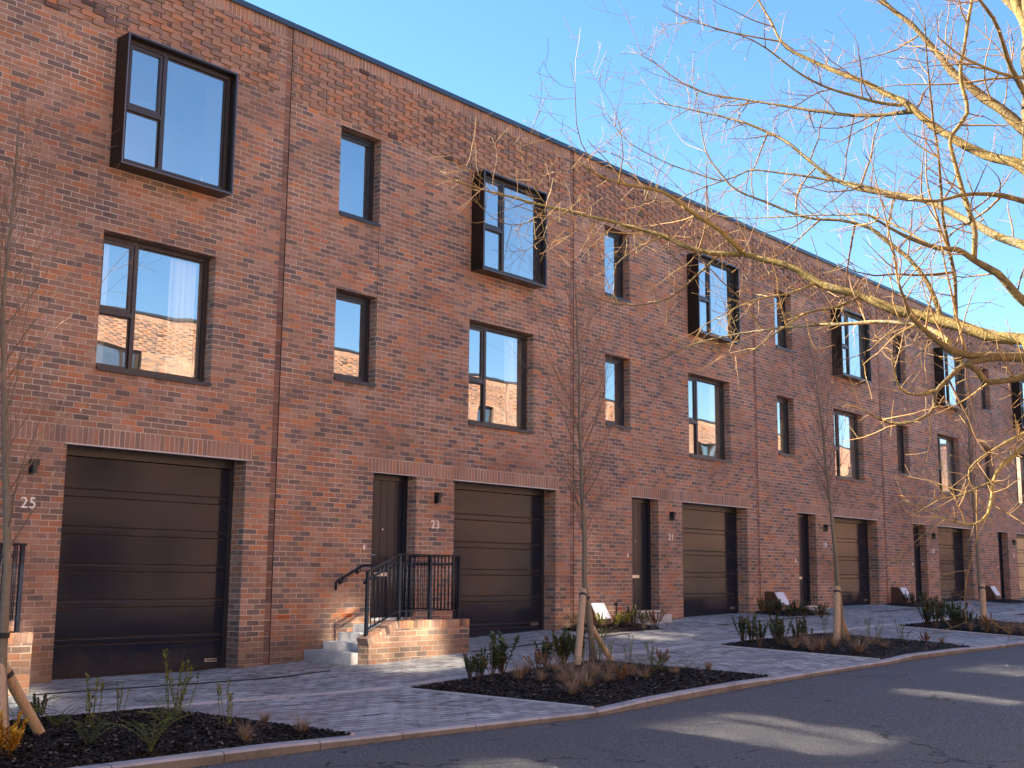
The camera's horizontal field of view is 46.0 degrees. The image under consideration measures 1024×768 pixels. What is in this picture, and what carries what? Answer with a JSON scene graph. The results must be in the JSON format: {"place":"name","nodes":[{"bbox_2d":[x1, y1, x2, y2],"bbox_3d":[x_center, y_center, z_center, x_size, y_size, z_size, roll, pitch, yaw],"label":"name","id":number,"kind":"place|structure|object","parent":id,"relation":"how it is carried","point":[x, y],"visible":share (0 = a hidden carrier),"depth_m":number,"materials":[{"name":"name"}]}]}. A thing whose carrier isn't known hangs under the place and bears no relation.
{"place":"outdoors","nodes":[
{"label":"outdoors","id":0,"kind":"place"},
{"bbox_2d":[8,599,1023,737],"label":"pavement","id":1,"kind":"structure","parent":0,"point":[376,711],"depth_m":15.61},
{"bbox_2d":[0,543,32,695],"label":"entrance steps","id":2,"kind":"structure","parent":1,"relation":"on","point":[19,653],"depth_m":13.14,"materials":[{"name":"brick"}]},
{"bbox_2d":[0,0,295,683],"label":"terraced house","id":3,"kind":"structure","parent":1,"relation":"on","point":[133,568],"depth_m":16.31,"materials":[{"name":"brick"}]},
{"bbox_2d":[51,445,234,679],"bbox_3d":[-4.926,2.538,16.057,0.080,3.248,2.755,-7,-12,40],"label":"garage door","id":4,"kind":"structure","parent":3,"relation":"in","point":[144,560],"depth_m":16.04,"materials":[{"name":"paint"}]},
{"bbox_2d":[96,234,211,386],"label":"window","id":5,"kind":"structure","parent":3,"relation":"in","point":[158,331],"depth_m":17.05,"materials":[{"name":"glass"}]},
{"bbox_2d":[109,31,237,198],"bbox_3d":[-4.625,-3.664,16.611,0.302,1.810,1.763,-7,-12,40],"label":"bay window","id":6,"kind":"structure","parent":3,"relation":"in","point":[120,100],"depth_m":16.17,"materials":[{"name":"metal"}]},
{"bbox_2d":[124,39,230,189],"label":"window","id":7,"kind":"structure","parent":3,"relation":"in","point":[178,109],"depth_m":17.63,"materials":[{"name":"blue glass"}]},
{"bbox_2d":[0,707,350,767],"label":"bark mulch","id":8,"kind":"object","parent":1,"relation":"on","point":[62,745],"visible":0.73,"depth_m":9.36,"materials":[{"name":"wood"}]},
{"bbox_2d":[0,632,9,743],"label":"tree stake","id":9,"kind":"object","parent":8,"relation":"on","point":[3,701],"visible":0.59,"depth_m":8.99,"materials":[{"name":"brown wood"}]},
{"bbox_2d":[0,709,28,756],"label":"golden shrub","id":10,"kind":"object","parent":8,"relation":"on","point":[13,733],"visible":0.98,"depth_m":8.28,"materials":[{"name":"yellow plant"}]},
{"bbox_2d":[7,662,44,734],"bbox_3d":[-3.734,2.586,9.340,0.169,0.872,0.656,-7,-12,40],"label":"tree stake","id":11,"kind":"object","parent":8,"relation":"on","point":[23,703],"visible":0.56,"depth_m":9.32,"materials":[{"name":"brown wood"}]},
{"bbox_2d":[30,693,47,721],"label":"evergreen shrub","id":12,"kind":"object","parent":8,"relation":"on","point":[35,703],"visible":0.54,"depth_m":10.09,"materials":[{"name":"green plant"}]},
{"bbox_2d":[30,702,101,726],"bbox_3d":[-3.678,2.721,9.888,0.571,0.246,0.536,5,-10,-28],"label":"fern","id":13,"kind":"object","parent":8,"relation":"on","point":[51,720],"visible":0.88,"depth_m":9.85,"materials":[{"name":"green plant"}]},
{"bbox_2d":[49,708,130,743],"bbox_3d":[-3.105,2.521,8.848,0.576,0.322,0.519,3,-10,-18],"label":"fern","id":14,"kind":"object","parent":8,"relation":"on","point":[99,729],"visible":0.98,"depth_m":8.83,"materials":[{"name":"green plant"}]},
{"bbox_2d":[0,14,181,739],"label":"young tree","id":15,"kind":"object","parent":8,"relation":"on","point":[5,448],"visible":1,"depth_m":9.55,"materials":[{"name":"brown plant"}]},
{"bbox_2d":[83,673,104,726],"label":"leafy seedling","id":16,"kind":"object","parent":8,"relation":"on","point":[92,696],"visible":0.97,"depth_m":9.78,"materials":[{"name":"green plant"}]},
{"bbox_2d":[101,695,193,751],"bbox_3d":[-2.575,2.486,8.728,0.529,0.363,0.674,-1,-6,10],"label":"fern","id":17,"kind":"object","parent":8,"relation":"on","point":[151,745],"visible":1,"depth_m":8.71,"materials":[{"name":"green plant"}]},
{"bbox_2d":[133,691,195,720],"bbox_3d":[-2.947,2.781,10.286,0.446,0.264,0.516,0,-9,4],"label":"fern","id":18,"kind":"object","parent":8,"relation":"on","point":[171,711],"visible":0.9,"depth_m":10.31,"materials":[{"name":"green plant"}]},
{"bbox_2d":[162,648,196,714],"bbox_3d":[-3.043,2.694,10.851,0.355,0.618,0.187,-3,-10,19],"label":"leafy seedling","id":19,"kind":"object","parent":8,"relation":"on","point":[180,671],"visible":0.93,"depth_m":10.82,"materials":[{"name":"green plant"}]},
{"bbox_2d":[166,664,198,714],"bbox_3d":[-2.980,2.765,10.828,0.303,0.469,0.225,-7,-12,39],"label":"leafy seedling","id":20,"kind":"object","parent":8,"relation":"on","point":[172,694],"visible":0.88,"depth_m":10.82,"materials":[{"name":"green plant"}]},
{"bbox_2d":[216,678,233,726],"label":"leafy seedling","id":21,"kind":"object","parent":8,"relation":"on","point":[218,688],"visible":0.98,"depth_m":10.03,"materials":[{"name":"green plant"}]},
{"bbox_2d":[223,719,265,742],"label":"dry grass tuft","id":22,"kind":"object","parent":8,"relation":"on","point":[245,732],"visible":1,"depth_m":9.38,"materials":[{"name":"plant"}]},
{"bbox_2d":[280,712,327,731],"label":"dry grass tuft","id":23,"kind":"object","parent":8,"relation":"on","point":[300,727],"visible":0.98,"depth_m":9.91,"materials":[{"name":"plant"}]},
{"bbox_2d":[66,24,575,664],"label":"terraced house","id":24,"kind":"structure","parent":1,"relation":"on","point":[408,386],"depth_m":20.13,"materials":[{"name":"brick"}]},
{"bbox_2d":[334,292,376,386],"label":"window","id":25,"kind":"structure","parent":24,"relation":"in","point":[352,318],"depth_m":20.42,"materials":[{"name":"glass"}]},
{"bbox_2d":[339,130,380,226],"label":"window","id":26,"kind":"structure","parent":24,"relation":"in","point":[357,153],"depth_m":20.77,"materials":[{"name":"glass"}]},
{"bbox_2d":[370,473,407,620],"bbox_3d":[-1.978,2.591,19.239,0.320,2.303,0.957,-7,-12,40],"label":"front door","id":27,"kind":"structure","parent":24,"relation":"in","point":[390,492],"depth_m":19.38,"materials":[{"name":"paint"}]},
{"bbox_2d":[452,481,543,637],"bbox_3d":[-0.333,3.421,21.356,0.080,3.248,2.755,-7,-12,40],"label":"garage door","id":28,"kind":"structure","parent":24,"relation":"in","point":[499,537],"depth_m":21.50,"materials":[{"name":"paint"}]},
{"bbox_2d":[468,323,534,433],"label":"window","id":29,"kind":"structure","parent":24,"relation":"in","point":[497,384],"depth_m":22.42,"materials":[{"name":"clear glass"}]},
{"bbox_2d":[471,169,546,288],"bbox_3d":[-0.032,-2.781,21.909,0.302,1.810,1.763,-7,-12,40],"label":"bay window","id":30,"kind":"structure","parent":24,"relation":"in","point":[478,214],"depth_m":21.36,"materials":[{"name":"metal"}]},
{"bbox_2d":[485,175,540,283],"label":"window","id":31,"kind":"structure","parent":24,"relation":"in","point":[497,233],"depth_m":22.75,"materials":[{"name":"glass"}]},
{"bbox_2d":[304,553,469,664],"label":"entrance steps","id":32,"kind":"structure","parent":1,"relation":"on","point":[408,637],"depth_m":17.69,"materials":[{"name":"brick"}]},
{"bbox_2d":[9,612,1023,719],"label":"paving setts","id":33,"kind":"structure","parent":1,"relation":"on","point":[355,690],"depth_m":14.75,"materials":[{"name":"grey stone"}]},
{"bbox_2d":[31,603,1020,694],"bbox_3d":[9.901,5.977,30.551,0.100,0.676,46.453,-7,-12,40],"label":"drain channel","id":34,"kind":"object","parent":1,"relation":"on","point":[330,670],"visible":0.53,"depth_m":15.55,"materials":[{"name":"black metal"}]},
{"bbox_2d":[70,640,1023,767],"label":"kerb","id":35,"kind":"structure","parent":1,"relation":"on","point":[211,757],"depth_m":10.90,"materials":[{"name":"concrete"}]},
{"bbox_2d":[410,659,768,706],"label":"bark mulch","id":36,"kind":"object","parent":1,"relation":"on","point":[526,685],"visible":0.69,"depth_m":14.11,"materials":[{"name":"wood chips"}]},
{"bbox_2d":[463,653,478,677],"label":"evergreen shrub","id":37,"kind":"object","parent":36,"relation":"on","point":[468,667],"visible":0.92,"depth_m":14.97,"materials":[{"name":"green plant"}]},
{"bbox_2d":[470,655,487,678],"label":"evergreen shrub","id":38,"kind":"object","parent":36,"relation":"on","point":[481,665],"visible":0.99,"depth_m":14.83,"materials":[{"name":"green plant"}]},
{"bbox_2d":[485,640,502,674],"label":"evergreen shrub","id":39,"kind":"object","parent":36,"relation":"on","point":[495,658],"visible":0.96,"depth_m":15.09,"materials":[{"name":"green plant"}]},
{"bbox_2d":[489,630,520,673],"bbox_3d":[-0.127,3.437,15.461,0.335,0.542,0.485,8,-9,-26],"label":"evergreen shrub","id":40,"kind":"object","parent":36,"relation":"on","point":[503,646],"visible":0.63,"depth_m":15.40,"materials":[{"name":"green plant"}]},
{"bbox_2d":[523,648,546,669],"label":"bronze shrub","id":41,"kind":"object","parent":36,"relation":"on","point":[536,658],"visible":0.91,"depth_m":15.79,"materials":[{"name":"brown plant"}]},
{"bbox_2d":[533,640,556,666],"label":"evergreen shrub","id":42,"kind":"object","parent":36,"relation":"on","point":[546,649],"visible":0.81,"depth_m":16.12,"materials":[{"name":"green plant"}]},
{"bbox_2d":[531,652,571,671],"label":"dry grass tuft","id":43,"kind":"object","parent":36,"relation":"on","point":[550,667],"visible":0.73,"depth_m":15.24,"materials":[{"name":"plant"}]},
{"bbox_2d":[543,626,575,664],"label":"evergreen shrub","id":44,"kind":"object","parent":36,"relation":"on","point":[557,641],"visible":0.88,"depth_m":16.38,"materials":[{"name":"green plant"}]},
{"bbox_2d":[482,235,641,659],"bbox_3d":[0.774,0.803,17.484,2.504,6.378,2.123,0,-9,2],"label":"young tree","id":45,"kind":"object","parent":36,"relation":"on","point":[588,609],"visible":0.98,"depth_m":17.55,"materials":[{"name":"brown plant"}]},
{"bbox_2d":[552,630,573,661],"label":"evergreen shrub","id":46,"kind":"object","parent":36,"relation":"on","point":[561,642],"visible":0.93,"depth_m":16.41,"materials":[{"name":"green plant"}]},
{"bbox_2d":[548,665,598,693],"bbox_3d":[0.677,3.268,13.309,0.804,0.328,0.694,3,-8,-4],"label":"dry grass tuft","id":47,"kind":"object","parent":36,"relation":"on","point":[573,688],"visible":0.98,"depth_m":13.30,"materials":[{"name":"plant"}]},
{"bbox_2d":[562,659,596,680],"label":"dry grass tuft","id":48,"kind":"object","parent":36,"relation":"on","point":[576,674],"visible":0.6,"depth_m":14.27,"materials":[{"name":"plant"}]},
{"bbox_2d":[574,588,589,664],"bbox_3d":[0.932,3.487,16.492,0.127,1.360,1.388,-1,-9,10],"label":"tree stake","id":49,"kind":"object","parent":36,"relation":"on","point":[583,596],"visible":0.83,"depth_m":16.52,"materials":[{"name":"brown wood"}]},
{"bbox_2d":[580,651,608,676],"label":"dry grass tuft","id":50,"kind":"object","parent":36,"relation":"on","point":[594,667],"visible":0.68,"depth_m":14.99,"materials":[{"name":"plant"}]},
{"bbox_2d":[585,619,613,660],"bbox_3d":[1.327,3.797,17.244,0.605,0.893,0.092,3,-9,-16],"label":"tree stake","id":51,"kind":"object","parent":36,"relation":"on","point":[605,650],"visible":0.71,"depth_m":17.21,"materials":[{"name":"brown wood"}]},
{"bbox_2d":[169,613,1023,734],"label":"bed edging","id":52,"kind":"object","parent":1,"relation":"on","point":[505,698],"visible":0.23,"depth_m":14.16,"materials":[{"name":"grey concrete"}]},
{"bbox_2d":[455,148,760,625],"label":"terraced house","id":53,"kind":"structure","parent":1,"relation":"on","point":[655,544],"depth_m":25.57,"materials":[{"name":"brick"}]},
{"bbox_2d":[584,602,610,625],"bbox_3d":[1.573,4.359,22.631,0.432,0.520,0.420,-7,-12,40],"label":"meter box","id":54,"kind":"object","parent":53,"relation":"attached to","point":[596,607],"visible":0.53,"depth_m":22.54,"materials":[{"name":"white plastic"}]},
{"bbox_2d":[605,229,630,302],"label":"window","id":55,"kind":"structure","parent":53,"relation":"in","point":[617,285],"depth_m":25.19,"materials":[{"name":"glass"}]},
{"bbox_2d":[605,356,631,429],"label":"window","id":56,"kind":"structure","parent":53,"relation":"in","point":[614,376],"depth_m":24.77,"materials":[{"name":"clear glass"}]},
{"bbox_2d":[632,498,660,612],"bbox_3d":[2.615,3.474,24.537,0.320,2.303,0.957,-7,-12,40],"label":"front door","id":57,"kind":"structure","parent":53,"relation":"in","point":[641,529],"depth_m":24.72,"materials":[{"name":"paint"}]},
{"bbox_2d":[682,503,738,616],"bbox_3d":[4.260,4.303,26.654,0.080,3.248,2.755,-7,-12,40],"label":"garage door","id":58,"kind":"structure","parent":53,"relation":"in","point":[710,561],"depth_m":26.85,"materials":[{"name":"paint"}]},
{"bbox_2d":[688,375,732,462],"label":"window","id":59,"kind":"structure","parent":53,"relation":"in","point":[706,399],"depth_m":27.68,"materials":[{"name":"clear glass"}]},
{"bbox_2d":[687,253,740,345],"bbox_3d":[4.561,-1.899,27.207,0.302,1.810,1.763,-7,-12,40],"label":"bay window","id":60,"kind":"structure","parent":53,"relation":"in","point":[693,300],"depth_m":26.63,"materials":[{"name":"metal"}]},
{"bbox_2d":[699,257,734,340],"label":"window","id":61,"kind":"structure","parent":53,"relation":"in","point":[707,314],"depth_m":27.97,"materials":[{"name":"glass"}]},
{"bbox_2d":[561,622,660,633],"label":"bark mulch","id":62,"kind":"object","parent":1,"relation":"on","point":[611,628],"visible":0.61,"depth_m":22.10,"materials":[{"name":"wood"}]},
{"bbox_2d":[633,614,671,623],"bbox_3d":[2.801,4.701,24.103,0.336,0.185,0.930,-7,-12,40],"label":"doorstep","id":63,"kind":"object","parent":1,"relation":"on","point":[668,617],"visible":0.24,"depth_m":24.08,"materials":[{"name":"stone"}]},
{"bbox_2d":[687,228,888,610],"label":"terraced house","id":64,"kind":"structure","parent":1,"relation":"on","point":[796,554],"depth_m":30.64,"materials":[{"name":"brick"}]},
{"bbox_2d":[765,591,788,609],"bbox_3d":[6.167,5.077,27.955,0.432,0.520,0.420,-7,-12,40],"label":"meter box","id":65,"kind":"object","parent":64,"relation":"attached to","point":[771,595],"visible":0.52,"depth_m":27.87,"materials":[{"name":"white plastic"}]},
{"bbox_2d":[774,293,793,352],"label":"window","id":66,"kind":"structure","parent":64,"relation":"in","point":[780,342],"depth_m":30.25,"materials":[{"name":"glass"}]},
{"bbox_2d":[777,398,796,456],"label":"window","id":67,"kind":"structure","parent":64,"relation":"in","point":[782,412],"depth_m":29.84,"materials":[{"name":"glass"}]},
{"bbox_2d":[797,513,816,607],"bbox_3d":[7.208,4.356,29.835,0.320,2.303,0.957,-7,-12,40],"label":"front door","id":68,"kind":"structure","parent":64,"relation":"in","point":[803,530],"depth_m":30.07,"materials":[{"name":"paint"}]},
{"bbox_2d":[834,410,865,482],"bbox_3d":[8.934,1.672,32.233,0.270,1.849,1.758,-7,-12,40],"label":"window","id":69,"kind":"structure","parent":64,"relation":"in","point":[847,446],"depth_m":32.48,"materials":[{"name":"clear glass"}]},
{"bbox_2d":[830,307,871,383],"bbox_3d":[9.154,-1.017,32.505,0.302,1.810,1.763,-7,-12,40],"label":"bay window","id":70,"kind":"structure","parent":64,"relation":"in","point":[838,338],"depth_m":31.95,"materials":[{"name":"metal"}]},
{"bbox_2d":[833,517,869,605],"bbox_3d":[8.853,5.185,31.952,0.080,3.248,2.755,-7,-12,40],"label":"garage door","id":71,"kind":"structure","parent":64,"relation":"in","point":[851,539],"depth_m":32.34,"materials":[{"name":"paint"}]},
{"bbox_2d":[841,311,866,379],"bbox_3d":[9.151,-1.016,32.508,0.075,1.730,1.683,-7,-12,40],"label":"window","id":72,"kind":"structure","parent":64,"relation":"in","point":[859,330],"depth_m":32.64,"materials":[{"name":"glass"}]},
{"bbox_2d":[754,608,831,615],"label":"bark mulch","id":73,"kind":"object","parent":1,"relation":"on","point":[784,613],"visible":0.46,"depth_m":27.28,"materials":[{"name":"wood"}]},
{"bbox_2d":[833,586,840,640],"bbox_3d":[5.550,4.074,20.552,0.127,1.243,0.968,-3,-10,19],"label":"tree stake","id":74,"kind":"object","parent":1,"relation":"on","point":[837,612],"visible":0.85,"depth_m":20.52,"materials":[{"name":"brown wood"}]},
{"bbox_2d":[723,633,971,658],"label":"bark mulch","id":75,"kind":"object","parent":1,"relation":"on","point":[899,647],"visible":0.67,"depth_m":19.37,"materials":[{"name":"wood"}]},
{"bbox_2d":[731,614,751,640],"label":"evergreen shrub","id":76,"kind":"object","parent":75,"relation":"on","point":[743,628],"visible":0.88,"depth_m":20.06,"materials":[{"name":"green plant"}]},
{"bbox_2d":[746,612,756,642],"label":"evergreen shrub","id":77,"kind":"object","parent":75,"relation":"on","point":[749,631],"visible":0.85,"depth_m":19.64,"materials":[{"name":"green plant"}]},
{"bbox_2d":[752,619,768,645],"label":"evergreen shrub","id":78,"kind":"object","parent":75,"relation":"on","point":[760,634],"visible":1,"depth_m":19.32,"materials":[{"name":"green plant"}]},
{"bbox_2d":[769,618,791,644],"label":"evergreen shrub","id":79,"kind":"object","parent":75,"relation":"on","point":[780,634],"visible":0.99,"depth_m":19.43,"materials":[{"name":"green plant"}]},
{"bbox_2d":[798,617,812,640],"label":"evergreen shrub","id":80,"kind":"object","parent":75,"relation":"on","point":[802,628],"visible":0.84,"depth_m":19.51,"materials":[{"name":"green plant"}]},
{"bbox_2d":[776,309,883,635],"bbox_3d":[5.590,1.598,21.209,2.127,5.820,2.057,-3,-10,23],"label":"young tree","id":81,"kind":"object","parent":75,"relation":"on","point":[831,512],"visible":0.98,"depth_m":21.29,"materials":[{"name":"brown plant"}]},
{"bbox_2d":[843,633,877,652],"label":"dry grass tuft","id":82,"kind":"object","parent":75,"relation":"on","point":[859,648],"visible":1,"depth_m":18.40,"materials":[{"name":"plant"}]},
{"bbox_2d":[837,282,979,602],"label":"terraced house","id":83,"kind":"structure","parent":1,"relation":"on","point":[947,552],"depth_m":35.90,"materials":[{"name":"brick"}]},
{"bbox_2d":[892,336,907,386],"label":"window","id":84,"kind":"structure","parent":83,"relation":"in","point":[897,368],"depth_m":35.60,"materials":[{"name":"metal"}]},
{"bbox_2d":[891,587,910,602],"bbox_3d":[10.761,5.869,33.268,0.432,0.520,0.420,-7,-12,40],"label":"meter box","id":85,"kind":"object","parent":83,"relation":"attached to","point":[895,593],"visible":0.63,"depth_m":33.17,"materials":[{"name":"plastic"}]},
{"bbox_2d":[896,426,911,476],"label":"window","id":86,"kind":"structure","parent":83,"relation":"in","point":[899,430],"depth_m":35.17,"materials":[{"name":"metal"}]},
{"bbox_2d":[913,524,921,601],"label":"front door","id":87,"kind":"structure","parent":83,"relation":"in","point":[917,557],"depth_m":35.41,"materials":[{"name":"paint"}]},
{"bbox_2d":[933,347,966,410],"bbox_3d":[13.747,-0.134,37.803,0.302,1.810,1.763,-7,-12,40],"label":"bay window","id":88,"kind":"structure","parent":83,"relation":"in","point":[939,377],"depth_m":37.20,"materials":[{"name":"metal"}]},
{"bbox_2d":[937,435,962,496],"bbox_3d":[13.527,2.554,37.531,0.270,1.849,1.758,-7,-12,40],"label":"window","id":89,"kind":"structure","parent":83,"relation":"in","point":[942,441],"depth_m":37.81,"materials":[{"name":"glass"}]},
{"bbox_2d":[938,527,965,601],"bbox_3d":[13.446,6.068,37.250,0.080,3.248,2.755,-7,-12,40],"label":"garage door","id":90,"kind":"structure","parent":83,"relation":"in","point":[951,560],"depth_m":37.61,"materials":[{"name":"paint"}]},
{"bbox_2d":[943,350,961,407],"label":"window","id":91,"kind":"structure","parent":83,"relation":"in","point":[947,390],"depth_m":37.91,"materials":[{"name":"clear glass"}]},
{"bbox_2d":[911,341,1002,597],"bbox_3d":[9.491,2.050,24.938,1.728,6.041,1.759,3,-9,-17],"label":"young tree","id":92,"kind":"object","parent":1,"relation":"on","point":[971,456],"visible":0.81,"depth_m":24.99,"materials":[{"name":"brown plant"}]},
{"bbox_2d":[898,618,1023,635],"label":"bark mulch","id":93,"kind":"object","parent":1,"relation":"on","point":[946,625],"visible":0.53,"depth_m":24.74,"materials":[{"name":"wood"}]},
{"bbox_2d":[915,597,931,623],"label":"evergreen shrub","id":94,"kind":"object","parent":93,"relation":"on","point":[924,614],"visible":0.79,"depth_m":25.05,"materials":[{"name":"green plant"}]},
{"bbox_2d":[924,601,946,627],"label":"evergreen shrub","id":95,"kind":"object","parent":93,"relation":"on","point":[936,612],"visible":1,"depth_m":24.52,"materials":[{"name":"green plant"}]},
{"bbox_2d":[946,602,968,628],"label":"evergreen shrub","id":96,"kind":"object","parent":93,"relation":"on","point":[954,618],"visible":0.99,"depth_m":24.36,"materials":[{"name":"green plant"}]},
{"bbox_2d":[957,609,978,629],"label":"evergreen shrub","id":97,"kind":"object","parent":93,"relation":"on","point":[965,619],"visible":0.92,"depth_m":24.22,"materials":[{"name":"green plant"}]},
{"bbox_2d":[941,335,1023,598],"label":"terraced house","id":98,"kind":"structure","parent":1,"relation":"on","point":[1001,545],"depth_m":40.93,"materials":[{"name":"brick"}]},
{"bbox_2d":[985,586,1000,598],"bbox_3d":[15.354,6.723,38.571,0.432,0.520,0.420,-7,-12,40],"label":"meter box","id":99,"kind":"object","parent":98,"relation":"attached to","point":[992,592],"visible":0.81,"depth_m":38.43,"materials":[{"name":"plastic"}]},
{"bbox_2d":[998,532,1004,598],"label":"front door","id":100,"kind":"structure","parent":98,"relation":"in","point":[999,533],"depth_m":40.74,"materials":[{"name":"paint"}]},
{"bbox_2d":[1011,380,1023,430],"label":"bay window","id":101,"kind":"structure","parent":98,"relation":"in","point":[1015,387],"depth_m":42.44,"materials":[{"name":"metal"}]},
{"bbox_2d":[1015,455,1023,505],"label":"window","id":102,"kind":"structure","parent":98,"relation":"in","point":[1019,461],"depth_m":43.02,"materials":[{"name":"clear glass"}]},
{"bbox_2d":[1017,534,1023,598],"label":"garage door","id":103,"kind":"structure","parent":98,"relation":"in","point":[1020,542],"depth_m":42.51,"materials":[{"name":"paint"}]},
{"bbox_2d":[978,583,986,629],"bbox_3d":[9.526,4.655,24.346,0.140,1.252,0.688,-3,-10,19],"label":"tree stake","id":104,"kind":"object","parent":1,"relation":"on","point":[982,594],"visible":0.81,"depth_m":24.34,"materials":[{"name":"brown wood"}]},
{"bbox_2d":[191,645,1023,767],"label":"road","id":105,"kind":"structure","parent":0,"point":[964,710],"depth_m":10.78,"materials":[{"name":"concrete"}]},
{"bbox_2d":[198,645,1019,766],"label":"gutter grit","id":106,"kind":"object","parent":105,"relation":"on","point":[584,718],"visible":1,"depth_m":11.73,"materials":[{"name":"grey gravel"}]},
{"bbox_2d":[420,0,1023,658],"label":"street tree","id":107,"kind":"object","parent":105,"relation":"on","point":[938,318],"visible":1,"depth_m":6.85,"materials":[{"name":"brown plant"}]},
{"bbox_2d":[244,0,1023,345],"label":"sky","id":108,"kind":"structure","parent":0,"point":[488,54],"materials":[{"name":"blue"}]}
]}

